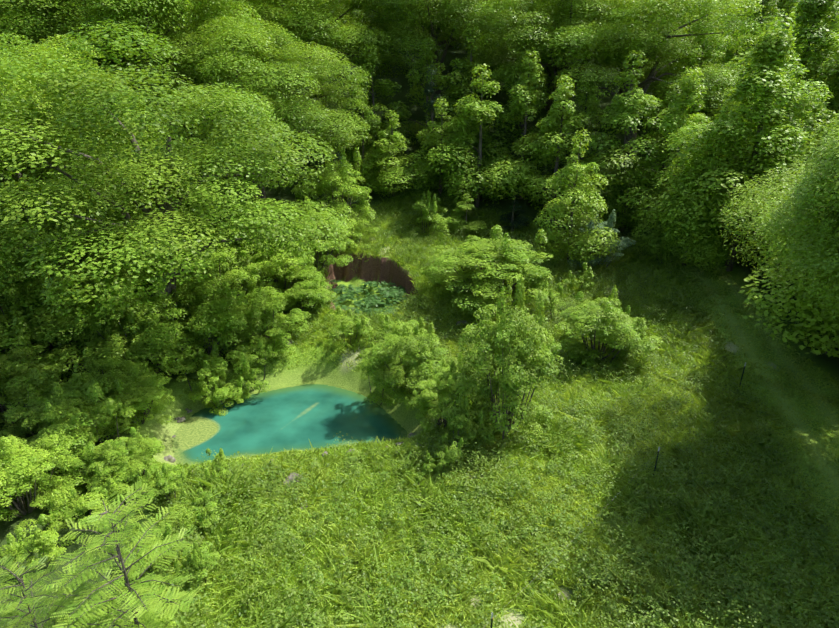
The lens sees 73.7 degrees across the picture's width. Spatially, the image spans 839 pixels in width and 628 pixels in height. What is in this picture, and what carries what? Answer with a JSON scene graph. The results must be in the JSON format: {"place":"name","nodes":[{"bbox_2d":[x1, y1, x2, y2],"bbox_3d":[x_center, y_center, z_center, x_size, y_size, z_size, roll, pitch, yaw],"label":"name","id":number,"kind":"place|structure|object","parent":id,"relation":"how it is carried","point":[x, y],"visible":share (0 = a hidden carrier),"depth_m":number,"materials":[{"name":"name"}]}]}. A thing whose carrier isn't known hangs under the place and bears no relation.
{"place":"outdoors","nodes":[
{"label":"outdoors","id":0,"kind":"place"},
{"bbox_2d":[172,384,406,465],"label":"pond water","id":1,"kind":"structure","parent":0,"point":[295,418],"depth_m":29.97,"materials":[{"name":"teal liquid"}]},
{"bbox_2d":[0,0,838,627],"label":"ground","id":2,"kind":"structure","parent":0,"point":[378,268],"depth_m":34.96,"materials":[{"name":"green plant"}]},
{"bbox_2d":[1,514,66,567],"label":"shrub","id":3,"kind":"object","parent":2,"relation":"on","point":[45,541],"visible":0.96,"depth_m":19.00,"materials":[{"name":"green plant"}]},
{"bbox_2d":[0,333,80,429],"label":"bush","id":4,"kind":"object","parent":2,"relation":"on","point":[14,381],"visible":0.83,"depth_m":25.62,"materials":[{"name":"green plant"}]},
{"bbox_2d":[0,430,85,533],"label":"bush","id":5,"kind":"object","parent":2,"relation":"on","point":[19,473],"visible":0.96,"depth_m":21.07,"materials":[{"name":"green plant"}]},
{"bbox_2d":[0,130,99,254],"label":"tree","id":6,"kind":"object","parent":2,"relation":"on","point":[34,201],"visible":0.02,"depth_m":39.37,"materials":[{"name":"green plant"}]},
{"bbox_2d":[0,553,100,627],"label":"locust tree","id":7,"kind":"object","parent":2,"relation":"on","point":[10,607],"visible":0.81,"depth_m":14.16,"materials":[{"name":"green plant"}]},
{"bbox_2d":[0,382,105,479],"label":"bush","id":8,"kind":"object","parent":2,"relation":"on","point":[44,429],"visible":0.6,"depth_m":23.56,"materials":[{"name":"green plant"}]},
{"bbox_2d":[0,238,107,373],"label":"tree","id":9,"kind":"object","parent":2,"relation":"on","point":[11,327],"visible":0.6,"depth_m":29.05,"materials":[{"name":"green plant"}]},
{"bbox_2d":[20,286,131,382],"bbox_3d":[-19.192,0.839,31.521,5.511,5.503,5.575,-20,28,-41],"label":"bush","id":10,"kind":"object","parent":2,"relation":"on","point":[88,308],"visible":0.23,"depth_m":29.84,"materials":[{"name":"green plant"}]},
{"bbox_2d":[37,477,121,546],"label":"shrub","id":11,"kind":"object","parent":2,"relation":"on","point":[79,504],"visible":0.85,"depth_m":21.03,"materials":[{"name":"green plant"}]},
{"bbox_2d":[0,32,164,271],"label":"oak tree","id":12,"kind":"object","parent":2,"relation":"on","point":[27,84],"visible":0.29,"depth_m":30.78,"materials":[{"name":"green plant"}]},
{"bbox_2d":[0,0,167,139],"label":"oak tree","id":13,"kind":"object","parent":2,"relation":"on","point":[39,2],"visible":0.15,"depth_m":45.27,"materials":[{"name":"green plant"}]},
{"bbox_2d":[31,241,142,306],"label":"bush","id":14,"kind":"object","parent":2,"relation":"on","point":[86,264],"visible":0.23,"depth_m":34.72,"materials":[{"name":"green plant"}]},
{"bbox_2d":[43,380,135,475],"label":"shrub","id":15,"kind":"object","parent":2,"relation":"on","point":[110,405],"visible":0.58,"depth_m":24.79,"materials":[{"name":"green plant"}]},
{"bbox_2d":[65,432,121,495],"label":"shrub","id":16,"kind":"object","parent":2,"relation":"on","point":[87,474],"visible":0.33,"depth_m":22.51,"materials":[{"name":"green plant"}]},
{"bbox_2d":[58,347,154,441],"bbox_3d":[-15.465,3.663,27.339,4.868,4.051,5.231,13,25,31],"label":"bush","id":17,"kind":"object","parent":2,"relation":"on","point":[92,377],"visible":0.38,"depth_m":27.12,"materials":[{"name":"green plant"}]},
{"bbox_2d":[33,479,201,627],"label":"locust tree","id":18,"kind":"object","parent":2,"relation":"on","point":[96,543],"visible":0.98,"depth_m":14.74,"materials":[{"name":"green plant"}]},
{"bbox_2d":[84,427,169,503],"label":"bush","id":19,"kind":"object","parent":2,"relation":"on","point":[129,468],"visible":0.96,"depth_m":22.47,"materials":[{"name":"green plant"}]},
{"bbox_2d":[0,0,262,140],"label":"oak tree","id":20,"kind":"object","parent":2,"relation":"on","point":[139,14],"visible":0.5,"depth_m":44.97,"materials":[{"name":"green plant"}]},
{"bbox_2d":[91,283,171,361],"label":"bush","id":21,"kind":"object","parent":2,"relation":"on","point":[124,312],"visible":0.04,"depth_m":32.37,"materials":[{"name":"green plant"}]},
{"bbox_2d":[95,357,174,432],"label":"bush","id":22,"kind":"object","parent":2,"relation":"on","point":[151,384],"visible":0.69,"depth_m":27.48,"materials":[{"name":"green plant"}]},
{"bbox_2d":[51,115,227,265],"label":"tree","id":23,"kind":"object","parent":2,"relation":"on","point":[176,133],"visible":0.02,"depth_m":40.01,"materials":[{"name":"green plant"}]},
{"bbox_2d":[67,282,212,376],"bbox_3d":[-15.797,0.742,31.789,7.563,6.482,7.037,0,21,-1],"label":"bush","id":24,"kind":"object","parent":2,"relation":"on","point":[156,341],"visible":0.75,"depth_m":30.41,"materials":[{"name":"green plant"}]},
{"bbox_2d":[116,608,176,627],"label":"shrub","id":25,"kind":"object","parent":2,"relation":"on","point":[163,621],"visible":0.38,"depth_m":16.75,"materials":[{"name":"green plant"}]},
{"bbox_2d":[120,522,178,589],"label":"shrub","id":26,"kind":"object","parent":2,"relation":"on","point":[138,528],"visible":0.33,"depth_m":19.01,"materials":[{"name":"green plant"}]},
{"bbox_2d":[40,0,269,133],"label":"oak tree","id":27,"kind":"object","parent":2,"relation":"on","point":[182,41],"visible":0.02,"depth_m":57.59,"materials":[{"name":"green plant"}]},
{"bbox_2d":[135,463,198,512],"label":"shrub","id":28,"kind":"object","parent":2,"relation":"on","point":[172,481],"visible":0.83,"depth_m":21.99,"materials":[{"name":"green plant"}]},
{"bbox_2d":[0,19,350,350],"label":"oak tree","id":29,"kind":"object","parent":2,"relation":"on","point":[161,258],"visible":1,"depth_m":25.70,"materials":[{"name":"green plant"}]},
{"bbox_2d":[130,259,249,370],"bbox_3d":[-13.529,-0.027,33.493,6.930,7.119,7.447,-18,27,-38],"label":"bush","id":30,"kind":"object","parent":2,"relation":"on","point":[203,315],"visible":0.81,"depth_m":32.54,"materials":[{"name":"green plant"}]},
{"bbox_2d":[160,487,226,541],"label":"shrub","id":31,"kind":"object","parent":2,"relation":"on","point":[206,509],"visible":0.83,"depth_m":20.60,"materials":[{"name":"green plant"}]},
{"bbox_2d":[167,536,226,596],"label":"shrub","id":32,"kind":"object","parent":2,"relation":"on","point":[195,561],"visible":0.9,"depth_m":18.50,"materials":[{"name":"green plant"}]},
{"bbox_2d":[171,342,228,401],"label":"shrub","id":33,"kind":"object","parent":2,"relation":"on","point":[211,372],"visible":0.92,"depth_m":31.04,"materials":[{"name":"green plant"}]},
{"bbox_2d":[187,448,229,495],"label":"shrub","id":34,"kind":"object","parent":2,"relation":"on","point":[220,456],"visible":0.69,"depth_m":23.04,"materials":[{"name":"green plant"}]},
{"bbox_2d":[176,225,267,308],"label":"bush","id":35,"kind":"object","parent":2,"relation":"on","point":[221,270],"visible":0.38,"depth_m":38.26,"materials":[{"name":"green plant"}]},
{"bbox_2d":[201,371,251,415],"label":"shrub","id":36,"kind":"object","parent":2,"relation":"on","point":[225,392],"visible":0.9,"depth_m":31.35,"materials":[{"name":"green plant"}]},
{"bbox_2d":[189,280,280,362],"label":"bush","id":37,"kind":"object","parent":2,"relation":"on","point":[243,308],"visible":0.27,"depth_m":34.28,"materials":[{"name":"green plant"}]},
{"bbox_2d":[202,183,279,276],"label":"bush","id":38,"kind":"object","parent":2,"relation":"on","point":[234,243],"visible":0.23,"depth_m":41.21,"materials":[{"name":"green plant"}]},
{"bbox_2d":[119,14,371,218],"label":"oak tree","id":39,"kind":"object","parent":2,"relation":"on","point":[259,41],"visible":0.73,"depth_m":45.09,"materials":[{"name":"green plant"}]},
{"bbox_2d":[225,338,276,392],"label":"shrub","id":40,"kind":"object","parent":2,"relation":"on","point":[244,360],"visible":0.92,"depth_m":32.44,"materials":[{"name":"green plant"}]},
{"bbox_2d":[225,276,310,354],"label":"bush","id":41,"kind":"object","parent":2,"relation":"on","point":[275,301],"visible":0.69,"depth_m":34.63,"materials":[{"name":"green plant"}]},
{"bbox_2d":[229,236,315,302],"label":"bush","id":42,"kind":"object","parent":2,"relation":"on","point":[269,264],"visible":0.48,"depth_m":38.97,"materials":[{"name":"green plant"}]},
{"bbox_2d":[178,0,415,133],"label":"oak tree","id":43,"kind":"object","parent":2,"relation":"on","point":[307,25],"visible":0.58,"depth_m":58.14,"materials":[{"name":"green plant"}]},
{"bbox_2d":[265,255,335,319],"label":"bush","id":44,"kind":"object","parent":2,"relation":"on","point":[315,291],"visible":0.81,"depth_m":37.96,"materials":[{"name":"green plant"}]},
{"bbox_2d":[283,196,352,270],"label":"bush","id":45,"kind":"object","parent":2,"relation":"on","point":[327,258],"visible":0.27,"depth_m":43.86,"materials":[{"name":"green plant"}]},
{"bbox_2d":[288,145,375,236],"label":"bush","id":46,"kind":"object","parent":2,"relation":"on","point":[329,181],"visible":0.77,"depth_m":48.02,"materials":[{"name":"green plant"}]},
{"bbox_2d":[310,125,358,207],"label":"cedar tree","id":47,"kind":"object","parent":2,"relation":"on","point":[339,158],"visible":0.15,"depth_m":51.71,"materials":[{"name":"green plant"}]},
{"bbox_2d":[327,305,372,347],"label":"shrub","id":48,"kind":"object","parent":2,"relation":"on","point":[348,323],"visible":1,"depth_m":35.31,"materials":[{"name":"green plant"}]},
{"bbox_2d":[332,220,378,250],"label":"shrub","id":49,"kind":"object","parent":2,"relation":"on","point":[353,233],"visible":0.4,"depth_m":47.92,"materials":[{"name":"green plant"}]},
{"bbox_2d":[341,92,391,189],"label":"young tree","id":50,"kind":"object","parent":2,"relation":"on","point":[371,118],"visible":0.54,"depth_m":54.94,"materials":[{"name":"green plant"}]},
{"bbox_2d":[326,43,408,170],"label":"young tree","id":51,"kind":"object","parent":2,"relation":"on","point":[371,91],"visible":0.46,"depth_m":57.20,"materials":[{"name":"green plant"}]},
{"bbox_2d":[329,279,406,315],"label":"burdock plants","id":52,"kind":"object","parent":2,"relation":"on","point":[391,291],"visible":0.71,"depth_m":43.37,"materials":[{"name":"green plant"}]},
{"bbox_2d":[356,341,398,405],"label":"shrub","id":53,"kind":"object","parent":2,"relation":"on","point":[379,394],"visible":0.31,"depth_m":31.22,"materials":[{"name":"green plant"}]},
{"bbox_2d":[353,110,423,196],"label":"young tree","id":54,"kind":"object","parent":2,"relation":"on","point":[391,178],"visible":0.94,"depth_m":53.86,"materials":[{"name":"green plant"}]},
{"bbox_2d":[370,312,426,356],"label":"shrub","id":55,"kind":"object","parent":2,"relation":"on","point":[396,325],"visible":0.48,"depth_m":34.76,"materials":[{"name":"green plant"}]},
{"bbox_2d":[359,322,462,410],"bbox_3d":[-0.407,2.471,30.067,5.584,5.085,5.196,5,22,13],"label":"bush","id":56,"kind":"object","parent":2,"relation":"on","point":[385,355],"visible":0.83,"depth_m":29.05,"materials":[{"name":"green plant"}]},
{"bbox_2d":[409,451,440,483],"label":"shrub","id":57,"kind":"object","parent":2,"relation":"on","point":[431,465],"visible":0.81,"depth_m":23.70,"materials":[{"name":"green plant"}]},
{"bbox_2d":[389,37,461,162],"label":"young tree","id":58,"kind":"object","parent":2,"relation":"on","point":[409,126],"visible":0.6,"depth_m":58.52,"materials":[{"name":"green plant"}]},
{"bbox_2d":[406,190,447,232],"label":"shrub","id":59,"kind":"object","parent":2,"relation":"on","point":[428,211],"visible":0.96,"depth_m":49.45,"materials":[{"name":"green plant"}]},
{"bbox_2d":[420,66,442,180],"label":"cedar tree","id":60,"kind":"object","parent":2,"relation":"on","point":[429,89],"visible":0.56,"depth_m":55.55,"materials":[{"name":"green plant"}]},
{"bbox_2d":[346,0,523,123],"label":"oak tree","id":61,"kind":"object","parent":2,"relation":"on","point":[440,11],"visible":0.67,"depth_m":59.01,"materials":[{"name":"green plant"}]},
{"bbox_2d":[399,98,475,194],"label":"young tree","id":62,"kind":"object","parent":2,"relation":"on","point":[423,172],"visible":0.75,"depth_m":53.80,"materials":[{"name":"green plant"}]},
{"bbox_2d":[413,352,481,430],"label":"bush","id":63,"kind":"object","parent":2,"relation":"on","point":[444,382],"visible":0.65,"depth_m":26.74,"materials":[{"name":"green plant"}]},
{"bbox_2d":[434,432,465,475],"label":"shrub","id":64,"kind":"object","parent":2,"relation":"on","point":[455,451],"visible":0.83,"depth_m":23.83,"materials":[{"name":"green plant"}]},
{"bbox_2d":[416,22,506,167],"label":"young tree","id":65,"kind":"object","parent":2,"relation":"on","point":[455,89],"visible":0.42,"depth_m":57.06,"materials":[{"name":"green plant"}]},
{"bbox_2d":[429,394,495,455],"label":"shrub","id":66,"kind":"object","parent":2,"relation":"on","point":[460,424],"visible":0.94,"depth_m":24.78,"materials":[{"name":"green plant"}]},
{"bbox_2d":[446,193,487,233],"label":"young tree","id":67,"kind":"object","parent":2,"relation":"on","point":[470,225],"visible":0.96,"depth_m":49.54,"materials":[{"name":"green plant"}]},
{"bbox_2d":[401,0,548,100],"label":"oak tree","id":68,"kind":"object","parent":2,"relation":"on","point":[462,46],"visible":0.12,"depth_m":73.20,"materials":[{"name":"green plant"}]},
{"bbox_2d":[425,64,537,207],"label":"young tree","id":69,"kind":"object","parent":2,"relation":"on","point":[480,111],"visible":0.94,"depth_m":50.96,"materials":[{"name":"green plant"}]},
{"bbox_2d":[133,190,838,627],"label":"grass","id":70,"kind":"structure","parent":2,"relation":"on","point":[379,494],"depth_m":22.39,"materials":[{"name":"green plant"}]},
{"bbox_2d":[420,222,552,315],"bbox_3d":[4.973,-3.275,39.724,9.181,5.883,9.287,-5,22,-14],"label":"bush","id":71,"kind":"object","parent":2,"relation":"on","point":[507,252],"visible":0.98,"depth_m":38.23,"materials":[{"name":"green plant"}]},
{"bbox_2d":[144,189,838,627],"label":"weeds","id":72,"kind":"object","parent":2,"relation":"on","point":[504,525],"visible":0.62,"depth_m":21.44,"materials":[{"name":"green plant"}]},
{"bbox_2d":[445,273,563,441],"bbox_3d":[3.882,2.329,25.773,4.907,8.573,4.964,16,26,36],"label":"bush","id":73,"kind":"object","parent":2,"relation":"on","point":[504,384],"visible":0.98,"depth_m":24.82,"materials":[{"name":"green plant"}]},
{"bbox_2d":[499,188,529,231],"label":"young tree","id":74,"kind":"object","parent":2,"relation":"on","point":[515,218],"visible":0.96,"depth_m":49.86,"materials":[{"name":"green plant"}]},
{"bbox_2d":[475,47,559,199],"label":"young tree","id":75,"kind":"object","parent":2,"relation":"on","point":[528,98],"visible":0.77,"depth_m":51.79,"materials":[{"name":"green plant"}]},
{"bbox_2d":[474,31,570,167],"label":"young tree","id":76,"kind":"object","parent":2,"relation":"on","point":[521,131],"visible":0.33,"depth_m":55.87,"materials":[{"name":"green plant"}]},
{"bbox_2d":[488,0,606,110],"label":"oak tree","id":77,"kind":"object","parent":2,"relation":"on","point":[549,104],"visible":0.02,"depth_m":71.44,"materials":[{"name":"green plant"}]},
{"bbox_2d":[503,74,603,222],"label":"young tree","id":78,"kind":"object","parent":2,"relation":"on","point":[560,97],"visible":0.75,"depth_m":48.60,"materials":[{"name":"green plant"}]},
{"bbox_2d":[543,280,572,318],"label":"shrub","id":79,"kind":"object","parent":2,"relation":"on","point":[551,300],"visible":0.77,"depth_m":37.77,"materials":[{"name":"green plant"}]},
{"bbox_2d":[458,0,674,157],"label":"oak tree","id":80,"kind":"object","parent":2,"relation":"on","point":[558,45],"visible":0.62,"depth_m":55.37,"materials":[{"name":"green plant"}]},
{"bbox_2d":[554,262,594,290],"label":"shrub","id":81,"kind":"object","parent":2,"relation":"on","point":[573,280],"visible":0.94,"depth_m":40.70,"materials":[{"name":"green plant"}]},
{"bbox_2d":[533,129,620,265],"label":"young tree","id":82,"kind":"object","parent":2,"relation":"on","point":[572,219],"visible":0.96,"depth_m":42.83,"materials":[{"name":"green plant"}]},
{"bbox_2d":[552,71,620,202],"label":"young tree","id":83,"kind":"object","parent":2,"relation":"on","point":[592,102],"visible":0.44,"depth_m":51.62,"materials":[{"name":"green plant"}]},
{"bbox_2d":[566,209,635,266],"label":"olive shrub","id":84,"kind":"object","parent":2,"relation":"on","point":[609,223],"visible":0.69,"depth_m":43.25,"materials":[{"name":"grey plant"}]},
{"bbox_2d":[555,285,663,369],"bbox_3d":[11.417,0.872,33.953,6.218,4.904,5.786,6,22,14],"label":"shrub","id":85,"kind":"object","parent":2,"relation":"on","point":[607,321],"visible":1,"depth_m":32.72,"materials":[{"name":"green plant"}]},
{"bbox_2d":[551,49,696,222],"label":"young tree","id":86,"kind":"object","parent":2,"relation":"on","point":[636,107],"visible":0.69,"depth_m":47.38,"materials":[{"name":"green plant"}]},
{"bbox_2d":[596,159,658,231],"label":"young tree","id":87,"kind":"object","parent":2,"relation":"on","point":[625,217],"visible":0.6,"depth_m":48.75,"materials":[{"name":"green plant"}]},
{"bbox_2d":[582,0,704,121],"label":"oak tree","id":88,"kind":"object","parent":2,"relation":"on","point":[621,90],"visible":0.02,"depth_m":65.66,"materials":[{"name":"green plant"}]},
{"bbox_2d":[538,0,765,158],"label":"oak tree","id":89,"kind":"object","parent":2,"relation":"on","point":[658,69],"visible":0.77,"depth_m":52.31,"materials":[{"name":"green plant"}]},
{"bbox_2d":[627,83,693,216],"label":"young tree","id":90,"kind":"object","parent":2,"relation":"on","point":[672,96],"visible":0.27,"depth_m":48.27,"materials":[{"name":"green plant"}]},
{"bbox_2d":[615,64,720,238],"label":"young tree","id":91,"kind":"object","parent":2,"relation":"on","point":[675,112],"visible":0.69,"depth_m":44.84,"materials":[{"name":"green plant"}]},
{"bbox_2d":[636,2,727,94],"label":"maple tree","id":92,"kind":"object","parent":2,"relation":"on","point":[690,39],"visible":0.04,"depth_m":68.54,"materials":[{"name":"green plant"}]},
{"bbox_2d":[631,148,738,271],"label":"maple tree","id":93,"kind":"object","parent":2,"relation":"on","point":[707,251],"visible":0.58,"depth_m":41.68,"materials":[{"name":"green plant"}]},
{"bbox_2d":[646,6,735,122],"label":"maple tree","id":94,"kind":"object","parent":2,"relation":"on","point":[710,55],"visible":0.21,"depth_m":60.70,"materials":[{"name":"green plant"}]},
{"bbox_2d":[700,17,787,143],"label":"maple tree","id":95,"kind":"object","parent":2,"relation":"on","point":[735,96],"visible":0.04,"depth_m":57.84,"materials":[{"name":"green plant"}]},
{"bbox_2d":[655,9,838,271],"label":"maple tree","id":96,"kind":"object","parent":2,"relation":"on","point":[745,162],"visible":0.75,"depth_m":38.67,"materials":[{"name":"green plant"}]},
{"bbox_2d":[718,0,786,98],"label":"maple tree","id":97,"kind":"object","parent":2,"relation":"on","point":[759,17],"visible":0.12,"depth_m":60.55,"materials":[{"name":"green plant"}]},
{"bbox_2d":[715,0,803,64],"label":"maple tree","id":98,"kind":"object","parent":2,"relation":"on","point":[782,3],"visible":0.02,"depth_m":67.60,"materials":[{"name":"green plant"}]},
{"bbox_2d":[719,61,818,234],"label":"maple tree","id":99,"kind":"object","parent":2,"relation":"on","point":[794,122],"visible":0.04,"depth_m":43.78,"materials":[{"name":"green plant"}]},
{"bbox_2d":[704,0,838,167],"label":"maple tree","id":100,"kind":"object","parent":2,"relation":"on","point":[813,13],"visible":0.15,"depth_m":47.06,"materials":[{"name":"green plant"}]},
{"bbox_2d":[718,113,838,318],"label":"maple tree","id":101,"kind":"object","parent":2,"relation":"on","point":[823,241],"visible":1,"depth_m":22.17,"materials":[{"name":"green plant"}]},
{"bbox_2d":[739,124,838,357],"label":"maple tree","id":102,"kind":"object","parent":2,"relation":"on","point":[804,310],"visible":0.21,"depth_m":30.21,"materials":[{"name":"green plant"}]},
{"bbox_2d":[785,309,838,355],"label":"shrub","id":103,"kind":"object","parent":2,"relation":"on","point":[811,342],"visible":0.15,"depth_m":34.09,"materials":[{"name":"green plant"}]},
{"bbox_2d":[786,1,838,82],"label":"maple tree","id":104,"kind":"object","parent":2,"relation":"on","point":[808,25],"visible":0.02,"depth_m":56.61,"materials":[{"name":"green plant"}]},
{"bbox_2d":[789,105,838,172],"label":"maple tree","id":105,"kind":"object","parent":2,"relation":"on","point":[813,143],"visible":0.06,"depth_m":40.30,"materials":[{"name":"green plant"}]},
{"bbox_2d":[805,40,838,169],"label":"maple tree","id":106,"kind":"object","parent":2,"relation":"on","point":[835,95],"visible":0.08,"depth_m":45.74,"materials":[{"name":"green plant"}]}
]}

